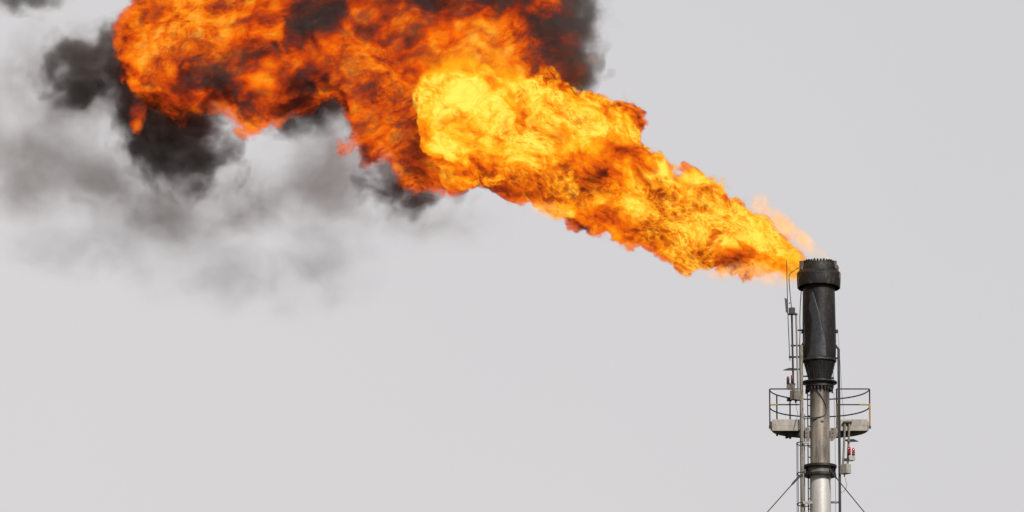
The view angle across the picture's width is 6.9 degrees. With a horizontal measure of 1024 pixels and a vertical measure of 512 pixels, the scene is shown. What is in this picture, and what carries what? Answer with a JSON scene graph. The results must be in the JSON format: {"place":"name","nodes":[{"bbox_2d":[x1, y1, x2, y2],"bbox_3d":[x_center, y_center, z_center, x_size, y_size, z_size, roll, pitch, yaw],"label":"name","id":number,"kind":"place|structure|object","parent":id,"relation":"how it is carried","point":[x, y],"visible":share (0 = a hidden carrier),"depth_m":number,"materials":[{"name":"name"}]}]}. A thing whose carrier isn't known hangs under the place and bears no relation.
{"place":"outdoors","nodes":[
{"label":"outdoors","id":0,"kind":"place"},
{"bbox_2d":[0,0,1023,511],"label":"sky","id":1,"kind":"structure","parent":0,"point":[256,255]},
{"label":"ground","id":2,"kind":"structure","parent":0,"visible":0},
{"bbox_2d":[789,258,843,511],"bbox_3d":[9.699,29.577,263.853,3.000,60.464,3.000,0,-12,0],"label":"flare stack","id":3,"kind":"object","parent":2,"relation":"on","point":[818,282],"visible":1,"depth_m":269.29,"materials":[{"name":"metal"}]},
{"bbox_2d":[767,473,804,511],"bbox_3d":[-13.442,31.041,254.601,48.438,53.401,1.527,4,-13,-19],"label":"guy wire","id":4,"kind":"object","parent":3,"relation":"attached to","point":[797,478],"visible":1,"depth_m":268.54,"materials":[{"name":"metal"}]},
{"bbox_2d":[785,260,791,359],"bbox_3d":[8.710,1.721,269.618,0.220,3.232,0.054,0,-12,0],"label":"lightning rod","id":5,"kind":"object","parent":3,"relation":"attached to","point":[786,304],"visible":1,"depth_m":269.63,"materials":[{"name":"metal"}]},
{"bbox_2d":[784,368,800,402],"bbox_3d":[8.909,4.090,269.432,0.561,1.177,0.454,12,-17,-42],"label":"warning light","id":6,"kind":"object","parent":3,"relation":"attached to","point":[795,395],"visible":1,"depth_m":269.27,"materials":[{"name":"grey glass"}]},
{"bbox_2d":[796,391,809,511],"bbox_3d":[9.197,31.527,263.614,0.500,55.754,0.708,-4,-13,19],"label":"caged ladder","id":7,"kind":"object","parent":3,"relation":"attached to","point":[808,457],"visible":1,"depth_m":269.03,"materials":[{"name":"metal"}]},
{"bbox_2d":[769,388,870,441],"bbox_3d":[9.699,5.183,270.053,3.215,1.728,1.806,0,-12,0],"label":"service platform","id":8,"kind":"structure","parent":3,"relation":"attached to","point":[789,428],"depth_m":269.24,"materials":[{"name":"paint"}]},
{"bbox_2d":[829,469,863,511],"bbox_3d":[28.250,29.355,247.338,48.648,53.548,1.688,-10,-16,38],"label":"guy wire","id":9,"kind":"object","parent":3,"relation":"attached to","point":[833,474],"visible":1,"depth_m":268.09,"materials":[{"name":"metal"}]},
{"bbox_2d":[840,421,857,492],"bbox_3d":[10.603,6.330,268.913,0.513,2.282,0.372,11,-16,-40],"label":"warning light","id":10,"kind":"object","parent":3,"relation":"attached to","point":[845,469],"visible":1,"depth_m":268.88,"materials":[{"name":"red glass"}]}
]}

